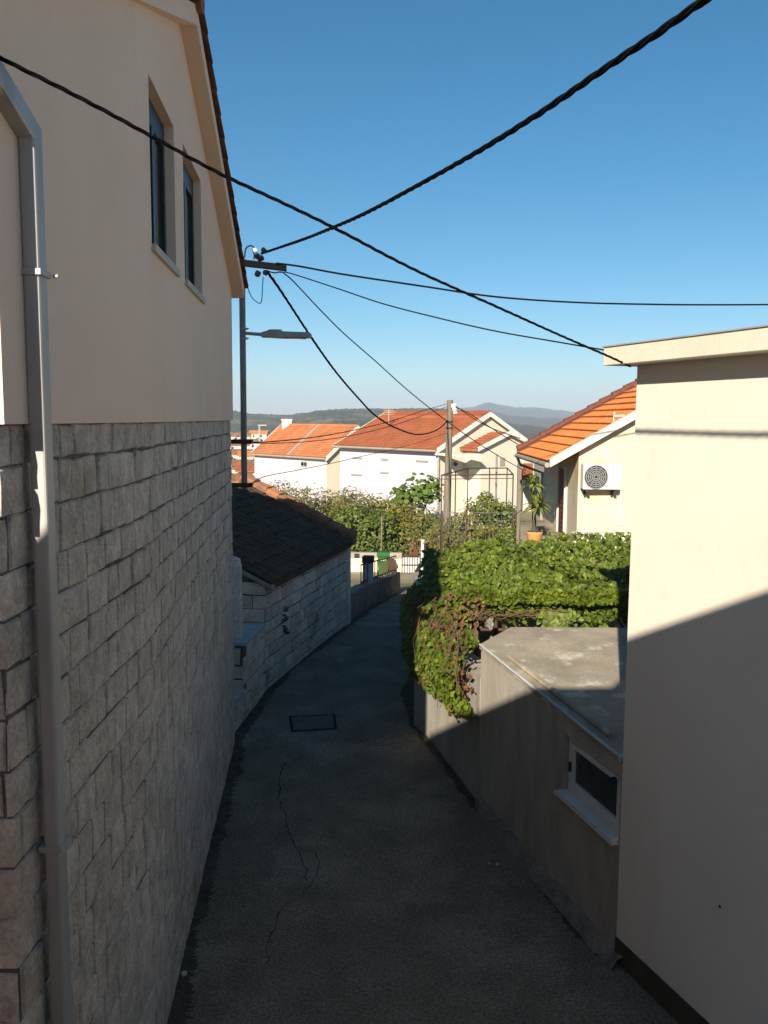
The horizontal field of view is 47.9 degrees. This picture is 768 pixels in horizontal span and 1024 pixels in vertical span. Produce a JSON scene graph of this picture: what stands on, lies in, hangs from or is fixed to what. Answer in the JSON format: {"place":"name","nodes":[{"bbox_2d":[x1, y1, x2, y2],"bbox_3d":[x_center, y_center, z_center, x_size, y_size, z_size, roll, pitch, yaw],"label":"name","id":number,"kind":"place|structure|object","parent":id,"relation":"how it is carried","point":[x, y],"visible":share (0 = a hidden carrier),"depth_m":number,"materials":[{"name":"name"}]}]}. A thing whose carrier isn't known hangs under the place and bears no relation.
{"place":"outdoors","nodes":[
{"label":"outdoors","id":0,"kind":"place"},
{"bbox_2d":[230,408,548,438],"bbox_3d":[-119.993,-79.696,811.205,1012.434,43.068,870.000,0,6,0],"label":"hill","id":1,"kind":"structure","parent":0,"point":[361,417],"depth_m":765.95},
{"bbox_2d":[230,432,250,439],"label":"town house","id":2,"kind":"structure","parent":1,"relation":"on","point":[233,435],"depth_m":479.06,"materials":[{"name":"white paint"}]},
{"bbox_2d":[249,430,269,439],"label":"town house","id":3,"kind":"structure","parent":1,"relation":"on","point":[264,434],"depth_m":518.44,"materials":[{"name":"white paint"}]},
{"bbox_2d":[402,554,420,572],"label":"gate","id":4,"kind":"structure","parent":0,"point":[410,564],"depth_m":37.67,"materials":[{"name":"metal"}]},
{"bbox_2d":[167,587,678,1023],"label":"road","id":5,"kind":"structure","parent":0,"point":[388,930],"depth_m":8.44,"materials":[{"name":"concrete"}]},
{"bbox_2d":[232,556,242,647],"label":"stone pillar","id":6,"kind":"structure","parent":5,"relation":"on","point":[237,612],"depth_m":13.42,"materials":[{"name":"stone"}]},
{"bbox_2d":[289,714,336,731],"bbox_3d":[-1.071,3.200,13.120,0.723,0.011,0.653,-1,6,-8],"label":"manhole cover","id":7,"kind":"object","parent":5,"relation":"on","point":[312,722],"visible":1,"depth_m":13.12,"materials":[{"name":"metal"}]},
{"bbox_2d":[181,620,655,1020],"bbox_3d":[-0.454,3.332,12.530,4.062,0.147,15.682,0,6,-7],"label":"grit","id":8,"kind":"object","parent":5,"relation":"on","point":[367,825],"visible":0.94,"depth_m":9.28,"materials":[{"name":"grey gravel"}]},
{"bbox_2d":[351,464,543,586],"bbox_3d":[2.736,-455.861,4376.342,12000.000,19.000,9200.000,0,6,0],"label":"ground","id":9,"kind":"structure","parent":0,"point":[406,579],"depth_m":36.42,"materials":[{"name":"grey concrete"}]},
{"bbox_2d":[0,0,248,1023],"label":"house","id":10,"kind":"structure","parent":9,"relation":"on","point":[122,276],"depth_m":5.01,"materials":[{"name":"stone"}]},
{"bbox_2d":[149,98,180,276],"bbox_3d":[-1.709,-2.422,6.381,0.219,1.164,1.126,0,6,-5],"label":"window","id":11,"kind":"structure","parent":10,"relation":"in","point":[156,128],"depth_m":6.65,"materials":[{"name":"grey glass"}]},
{"bbox_2d":[183,163,205,303],"bbox_3d":[-1.839,-2.603,7.971,0.219,1.184,1.246,0,6,-5],"label":"window","id":12,"kind":"structure","parent":10,"relation":"in","point":[187,180],"depth_m":8.30,"materials":[{"name":"grey glass"}]},
{"bbox_2d":[231,245,286,489],"bbox_3d":[-1.846,-1.990,12.077,0.989,3.370,0.231,0,6,0],"label":"utility pole","id":13,"kind":"object","parent":10,"relation":"attached to","point":[243,442],"visible":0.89,"depth_m":12.06,"materials":[{"name":"grey metal"}]},
{"bbox_2d":[241,328,311,339],"bbox_3d":[-1.507,-2.486,12.054,1.000,0.156,0.160,0,6,0],"label":"street lamp","id":14,"kind":"object","parent":13,"relation":"attached to","point":[279,334],"visible":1,"depth_m":11.98,"materials":[{"name":"grey metal"}]},
{"bbox_2d":[253,404,445,442],"bbox_3d":[0.124,-2.328,20.835,0.018,0.890,17.863,2,6,13],"label":"cable","id":15,"kind":"object","parent":13,"relation":"attached to","point":[340,432],"visible":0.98,"depth_m":16.29,"materials":[{"name":"black rubber"}]},
{"bbox_2d":[253,433,445,482],"bbox_3d":[0.147,-1.565,21.039,0.012,0.483,18.147,2,6,13],"label":"cable","id":16,"kind":"object","parent":13,"relation":"attached to","point":[339,461],"visible":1,"depth_m":16.35,"materials":[{"name":"black rubber"}]},
{"bbox_2d":[253,406,446,443],"bbox_3d":[0.144,-2.278,20.931,0.014,0.850,18.049,2,6,13],"label":"cable","id":17,"kind":"object","parent":13,"relation":"attached to","point":[339,437],"visible":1,"depth_m":16.36,"materials":[{"name":"black rubber"}]},
{"bbox_2d":[268,272,447,434],"bbox_3d":[0.475,-3.127,21.730,0.046,2.467,19.958,2,6,12],"label":"cable","id":18,"kind":"object","parent":13,"relation":"attached to","point":[305,328],"visible":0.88,"depth_m":15.11,"materials":[{"name":"black rubber"}]},
{"bbox_2d":[284,273,523,470],"bbox_3d":[1.082,-2.186,16.977,0.018,3.291,10.836,3,7,27],"label":"cable","id":19,"kind":"object","parent":13,"relation":"attached to","point":[387,371],"visible":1,"depth_m":14.77,"materials":[{"name":"black rubber"}]},
{"bbox_2d":[284,272,603,350],"bbox_3d":[0.461,-2.435,10.183,5.078,1.344,0.017,6,8,44],"label":"cable","id":20,"kind":"object","parent":13,"relation":"attached to","point":[442,318],"visible":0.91,"depth_m":9.96,"materials":[{"name":"black rubber"}]},
{"bbox_2d":[276,262,767,305],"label":"cable","id":21,"kind":"object","parent":13,"relation":"attached to","point":[311,268],"visible":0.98,"depth_m":12.78,"materials":[{"name":"black rubber"}]},
{"bbox_2d":[0,55,630,366],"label":"cable","id":22,"kind":"object","parent":10,"relation":"attached to","point":[98,107],"visible":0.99,"depth_m":4.14,"materials":[{"name":"black rubber"}]},
{"bbox_2d":[230,444,250,448],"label":"town house","id":23,"kind":"structure","parent":9,"relation":"on","point":[235,446],"depth_m":329.19,"materials":[{"name":"white paint"}]},
{"bbox_2d":[231,473,252,482],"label":"town house","id":24,"kind":"structure","parent":9,"relation":"on","point":[236,477],"depth_m":90.29,"materials":[{"name":"brown tile"}]},
{"bbox_2d":[231,449,252,458],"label":"town house","id":25,"kind":"structure","parent":9,"relation":"on","point":[234,453],"depth_m":240.06,"materials":[{"name":"brown tile"}]},
{"bbox_2d":[230,459,254,473],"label":"town house","id":26,"kind":"structure","parent":9,"relation":"on","point":[234,462],"depth_m":140.84,"materials":[{"name":"brown tile"}]},
{"bbox_2d":[235,464,254,475],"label":"town house","id":27,"kind":"structure","parent":9,"relation":"on","point":[250,468],"depth_m":120.10,"materials":[{"name":"orange ceramic"}]},
{"bbox_2d":[237,451,253,459],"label":"town house","id":28,"kind":"structure","parent":9,"relation":"on","point":[248,455],"depth_m":229.76,"materials":[{"name":"orange ceramic"}]},
{"bbox_2d":[233,622,265,730],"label":"stone wall","id":29,"kind":"structure","parent":9,"relation":"on","point":[249,670],"depth_m":13.55,"materials":[{"name":"stone"}]},
{"bbox_2d":[240,439,262,449],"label":"town house","id":30,"kind":"structure","parent":9,"relation":"on","point":[253,446],"depth_m":378.90,"materials":[{"name":"white paint"}]},
{"bbox_2d":[231,474,357,689],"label":"stone shed","id":31,"kind":"structure","parent":9,"relation":"on","point":[293,554],"depth_m":16.90,"materials":[{"name":"stone"}]},
{"bbox_2d":[269,479,327,514],"bbox_3d":[-4.766,0.458,40.253,4.318,4.021,4.057,0,6,0],"label":"olive tree","id":32,"kind":"object","parent":9,"relation":"on","point":[303,497],"visible":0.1,"depth_m":39.60,"materials":[{"name":"green plant"}]},
{"bbox_2d":[249,419,359,513],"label":"house","id":33,"kind":"structure","parent":9,"relation":"on","point":[281,457],"depth_m":62.93,"materials":[{"name":"white paint"}]},
{"bbox_2d":[300,461,307,466],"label":"window","id":34,"kind":"structure","parent":33,"relation":"in","point":[302,463],"depth_m":61.89,"materials":[{"name":"black glass"}]},
{"bbox_2d":[289,482,353,520],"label":"olive tree","id":35,"kind":"object","parent":9,"relation":"on","point":[315,503],"visible":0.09,"depth_m":41.02,"materials":[{"name":"green plant"}]},
{"bbox_2d":[314,502,356,530],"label":"olive tree","id":36,"kind":"object","parent":9,"relation":"on","point":[332,516],"visible":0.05,"depth_m":40.12,"materials":[{"name":"green plant"}]},
{"bbox_2d":[309,485,382,535],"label":"olive tree","id":37,"kind":"object","parent":9,"relation":"on","point":[351,496],"visible":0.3,"depth_m":41.74,"materials":[{"name":"green plant"}]},
{"bbox_2d":[329,503,389,551],"bbox_3d":[-1.173,1.154,40.053,2.895,3.180,2.734,0,6,0],"label":"citrus tree","id":38,"kind":"object","parent":9,"relation":"on","point":[362,540],"visible":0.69,"depth_m":39.42,"materials":[{"name":"green plant"}]},
{"bbox_2d":[345,492,397,538],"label":"fruit tree","id":39,"kind":"object","parent":9,"relation":"on","point":[383,504],"visible":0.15,"depth_m":42.69,"materials":[{"name":"green plant"}]},
{"bbox_2d":[351,555,399,619],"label":"roadside wall","id":40,"kind":"structure","parent":9,"relation":"on","point":[370,590],"depth_m":23.45,"materials":[{"name":"concrete"}]},
{"bbox_2d":[351,552,401,571],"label":"boundary wall","id":41,"kind":"structure","parent":9,"relation":"on","point":[356,559],"depth_m":37.94,"materials":[{"name":"white paint"}]},
{"bbox_2d":[353,508,409,553],"bbox_3d":[-0.193,1.347,40.539,2.890,2.965,2.450,0,6,0],"label":"citrus tree","id":42,"kind":"object","parent":9,"relation":"on","point":[387,517],"visible":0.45,"depth_m":39.99,"materials":[{"name":"green plant"}]},
{"bbox_2d":[381,516,382,550],"bbox_3d":[-0.114,1.352,38.967,0.090,2.358,0.070,0,6,0],"label":"stake","id":43,"kind":"object","parent":9,"relation":"on","point":[381,530],"visible":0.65,"depth_m":38.88,"materials":[{"name":"brown wood"}]},
{"bbox_2d":[377,551,389,574],"bbox_3d":[-0.031,2.190,36.719,0.550,1.040,0.689,0,6,0],"label":"wheelie bin","id":44,"kind":"object","parent":9,"relation":"on","point":[382,554],"visible":0.77,"depth_m":36.43,"materials":[{"name":"green plastic"}]},
{"bbox_2d":[383,499,420,551],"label":"fruit tree","id":45,"kind":"object","parent":9,"relation":"on","point":[397,510],"visible":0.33,"depth_m":41.34,"materials":[{"name":"green plant"}]},
{"bbox_2d":[384,472,443,533],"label":"fig tree","id":46,"kind":"object","parent":9,"relation":"on","point":[423,492],"visible":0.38,"depth_m":44.43,"materials":[{"name":"green plant"}]},
{"bbox_2d":[411,537,420,557],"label":"iron gate","id":47,"kind":"structure","parent":9,"relation":"on","point":[415,550],"depth_m":38.77,"materials":[{"name":"brown metal"}]},
{"bbox_2d":[421,539,423,569],"bbox_3d":[1.709,1.934,37.721,0.240,1.481,0.240,0,6,0],"label":"gatepost","id":48,"kind":"object","parent":9,"relation":"on","point":[422,546],"visible":0.26,"depth_m":37.59,"materials":[{"name":"white paint"}]},
{"bbox_2d":[394,503,451,558],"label":"olive tree","id":49,"kind":"object","parent":9,"relation":"on","point":[419,520],"visible":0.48,"depth_m":40.41,"materials":[{"name":"green plant"}]},
{"bbox_2d":[423,541,439,556],"bbox_3d":[1.963,1.955,35.661,0.120,1.798,2.639,-1,6,-10],"label":"handrail","id":50,"kind":"object","parent":9,"relation":"on","point":[435,543],"visible":0.1,"depth_m":36.55,"materials":[{"name":"metal"}]},
{"bbox_2d":[332,407,533,528],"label":"house","id":51,"kind":"structure","parent":9,"relation":"on","point":[384,473],"depth_m":52.29,"materials":[{"name":"white paint"}]},
{"bbox_2d":[462,463,465,528],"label":"door","id":52,"kind":"structure","parent":51,"relation":"in","point":[464,464],"depth_m":51.50,"materials":[{"name":"stone"}]},
{"bbox_2d":[499,457,504,465],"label":"window","id":53,"kind":"structure","parent":51,"relation":"in","point":[502,462],"depth_m":51.63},
{"bbox_2d":[410,518,456,562],"bbox_3d":[2.408,1.524,39.017,2.507,2.659,2.127,-3,7,-25],"label":"citrus tree","id":54,"kind":"object","parent":9,"relation":"on","point":[424,533],"visible":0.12,"depth_m":38.63,"materials":[{"name":"green plant"}]},
{"bbox_2d":[413,572,480,798],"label":"retaining wall","id":55,"kind":"structure","parent":9,"relation":"on","point":[454,739],"depth_m":11.15,"materials":[{"name":"concrete"}]},
{"bbox_2d":[443,400,456,549],"bbox_3d":[2.277,-0.484,30.075,0.532,6.778,0.303,3,7,23],"label":"wooden pole","id":56,"kind":"object","parent":9,"relation":"on","point":[451,409],"visible":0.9,"depth_m":29.89,"materials":[{"name":"wood"}]},
{"bbox_2d":[456,559,623,635],"bbox_3d":[2.770,2.034,12.990,4.064,2.454,2.850,0,6,0],"label":"pergola","id":57,"kind":"object","parent":9,"relation":"on","point":[496,629],"visible":0.09,"depth_m":11.52,"materials":[{"name":"wood"}]},
{"bbox_2d":[398,531,630,718],"bbox_3d":[2.421,1.926,12.331,4.421,2.771,4.666,0,6,0],"label":"climbing vine","id":58,"kind":"object","parent":57,"relation":"on","point":[444,598],"visible":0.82,"depth_m":11.89,"materials":[{"name":"green plant"}]},
{"bbox_2d":[485,617,493,630],"bbox_3d":[1.338,1.413,10.971,0.106,0.170,0.166,0,6,0],"label":"rag","id":59,"kind":"object","parent":58,"relation":"in","point":[489,624],"visible":1,"depth_m":10.92,"materials":[{"name":"white fabric"}]},
{"bbox_2d":[467,510,627,658],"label":"terrace","id":60,"kind":"structure","parent":9,"relation":"on","point":[543,526],"depth_m":14.61,"materials":[{"name":"grey concrete"}]},
{"bbox_2d":[499,527,515,540],"bbox_3d":[3.596,1.007,24.555,0.924,1.305,0.762,0,6,0],"label":"garden bush","id":61,"kind":"object","parent":60,"relation":"on","point":[509,535],"visible":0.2,"depth_m":24.35,"materials":[{"name":"green plant"}]},
{"bbox_2d":[516,463,521,543],"bbox_3d":[3.765,0.140,24.151,0.120,3.008,0.120,0,6,0],"label":"timber post","id":62,"kind":"object","parent":60,"relation":"on","point":[519,487],"visible":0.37,"depth_m":24.04,"materials":[{"name":"brown wood"}]},
{"bbox_2d":[521,463,539,510],"bbox_3d":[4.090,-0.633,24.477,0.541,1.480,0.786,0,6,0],"label":"outbuilding","id":63,"kind":"structure","parent":60,"relation":"on","point":[526,472],"depth_m":24.28,"materials":[{"name":"white paint"}]},
{"bbox_2d":[526,530,542,542],"bbox_3d":[3.142,0.533,18.058,0.350,0.260,0.350,0,6,0],"label":"plant pot","id":64,"kind":"object","parent":60,"relation":"on","point":[535,536],"visible":0.75,"depth_m":17.93,"materials":[{"name":"ceramic"}]},
{"bbox_2d":[517,472,551,531],"bbox_3d":[3.175,-0.173,17.791,0.908,1.288,0.904,0,6,0],"label":"yucca","id":65,"kind":"object","parent":64,"relation":"in","point":[537,503],"visible":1,"depth_m":17.76,"materials":[{"name":"green plant"}]},
{"bbox_2d":[514,378,636,535],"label":"house","id":66,"kind":"structure","parent":60,"relation":"on","point":[601,431],"depth_m":18.09,"materials":[{"name":"beige paint"}]},
{"bbox_2d":[455,407,518,444],"bbox_3d":[2.951,-2.609,25.611,0.024,1.092,6.661,-1,6,-10],"label":"cable","id":67,"kind":"object","parent":66,"relation":"attached to","point":[487,425],"visible":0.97,"depth_m":25.19,"materials":[{"name":"black rubber"}]},
{"bbox_2d":[455,405,519,438],"bbox_3d":[2.950,-2.728,25.607,0.024,0.960,6.651,-1,6,-10],"label":"cable","id":68,"kind":"object","parent":66,"relation":"attached to","point":[486,425],"visible":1,"depth_m":25.34,"materials":[{"name":"black rubber"}]},
{"bbox_2d":[556,465,567,533],"bbox_3d":[4.013,-0.217,19.472,0.090,1.620,0.926,0,6,1],"label":"door","id":69,"kind":"structure","parent":66,"relation":"in","point":[562,474],"depth_m":19.44,"materials":[{"name":"white paint"}]},
{"bbox_2d":[580,464,621,524],"bbox_3d":[4.460,-0.354,17.689,0.847,1.257,0.334,0,6,0],"label":"air conditioner","id":70,"kind":"object","parent":66,"relation":"attached to","point":[600,476],"visible":1,"depth_m":17.50,"materials":[{"name":"white paint"}]},
{"bbox_2d":[564,532,630,558],"bbox_3d":[3.971,0.818,16.026,1.613,0.797,0.900,0,6,0],"label":"step ledge","id":71,"kind":"object","parent":60,"relation":"on","point":[623,538],"visible":0.09,"depth_m":16.14,"materials":[{"name":"beige concrete"}]},
{"bbox_2d":[474,627,627,970],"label":"garage","id":72,"kind":"structure","parent":9,"relation":"on","point":[547,803],"depth_m":8.73,"materials":[{"name":"concrete"}]},
{"bbox_2d":[553,737,620,845],"bbox_3d":[1.871,2.458,7.801,0.200,0.608,1.075,-1,6,-15],"label":"window","id":73,"kind":"structure","parent":72,"relation":"in","point":[597,804],"depth_m":7.79,"materials":[{"name":"white paint"}]},
{"bbox_2d":[602,325,767,1023],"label":"house","id":74,"kind":"structure","parent":9,"relation":"on","point":[691,941],"depth_m":6.31,"materials":[{"name":"paint"}]},
{"bbox_3d":[-1.960,1.711,-4.240,9.100,6.680,7.200,0,6,0],"label":"house","id":75,"kind":"object","parent":9,"relation":"on","visible":0},
{"bbox_2d":[260,0,711,254],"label":"cable","id":76,"kind":"object","parent":75,"relation":"attached to","point":[680,17],"visible":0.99,"depth_m":4.32,"materials":[{"name":"black rubber"}]},
{"bbox_2d":[448,528,515,553],"bbox_3d":[7.659,2.772,26.593,12.650,2.700,19.700,0,6,0],"label":"garden","id":77,"kind":"object","parent":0,"point":[478,536],"depth_m":31.53,"materials":[{"name":"plant"}]},
{"bbox_2d":[420,526,464,552],"bbox_3d":[1.919,0.930,27.468,1.537,0.918,1.127,0,6,0],"label":"garden bush","id":78,"kind":"object","parent":77,"relation":"on","point":[451,538],"visible":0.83,"depth_m":27.38,"materials":[{"name":"green plant"}]},
{"bbox_2d":[433,509,485,545],"bbox_3d":[2.512,0.567,29.238,1.821,1.313,1.479,-2,6,-17],"label":"garden bush","id":79,"kind":"object","parent":77,"relation":"on","point":[460,524],"visible":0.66,"depth_m":28.96,"materials":[{"name":"green plant"}]},
{"bbox_2d":[440,467,513,547],"bbox_3d":[3.071,-0.135,28.803,2.237,2.553,4.382,1,6,5],"label":"metal trellis","id":80,"kind":"object","parent":77,"relation":"on","point":[467,475],"visible":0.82,"depth_m":26.79,"materials":[{"name":"metal"}]},
{"bbox_2d":[441,511,513,552],"bbox_3d":[2.801,0.715,25.839,2.158,1.494,0.046,0,6,0],"label":"railing","id":81,"kind":"object","parent":77,"relation":"on","point":[465,520],"visible":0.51,"depth_m":25.79,"materials":[{"name":"brown metal"}]},
{"bbox_2d":[460,491,503,538],"bbox_3d":[3.497,0.204,30.686,1.672,1.919,1.483,0,6,0],"label":"garden bush","id":82,"kind":"object","parent":77,"relation":"on","point":[485,503],"visible":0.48,"depth_m":30.55,"materials":[{"name":"green plant"}]},
{"bbox_2d":[466,524,510,542],"bbox_3d":[3.479,0.832,28.203,1.278,0.949,1.356,5,8,36],"label":"garden bush","id":83,"kind":"object","parent":77,"relation":"on","point":[483,536],"visible":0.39,"depth_m":28.00,"materials":[{"name":"green plant"}]},
{"bbox_2d":[495,454,497,536],"bbox_3d":[4.032,-0.587,31.113,0.065,2.970,0.065,-2,7,-22],"label":"thin pole","id":84,"kind":"object","parent":77,"relation":"on","point":[496,479],"visible":0.61,"depth_m":31.03,"materials":[{"name":"grey paint"}]},
{"bbox_2d":[484,500,515,541],"bbox_3d":[4.199,0.371,29.715,1.330,1.536,1.367,-3,7,-27],"label":"garden bush","id":85,"kind":"object","parent":77,"relation":"on","point":[506,511],"visible":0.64,"depth_m":29.55,"materials":[{"name":"green plant"}]},
{"bbox_2d":[204,0,767,414],"label":"sky","id":86,"kind":"structure","parent":0,"point":[648,183],"materials":[{"name":"blue"}]},
{"bbox_2d":[457,403,574,417],"bbox_3d":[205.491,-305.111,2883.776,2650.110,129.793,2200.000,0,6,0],"label":"hill","id":87,"kind":"structure","parent":0,"point":[536,412],"depth_m":2635.26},
{"bbox_2d":[492,412,564,427],"bbox_3d":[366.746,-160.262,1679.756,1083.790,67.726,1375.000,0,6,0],"label":"hill","id":88,"kind":"structure","parent":0,"point":[546,422],"depth_m":1560.61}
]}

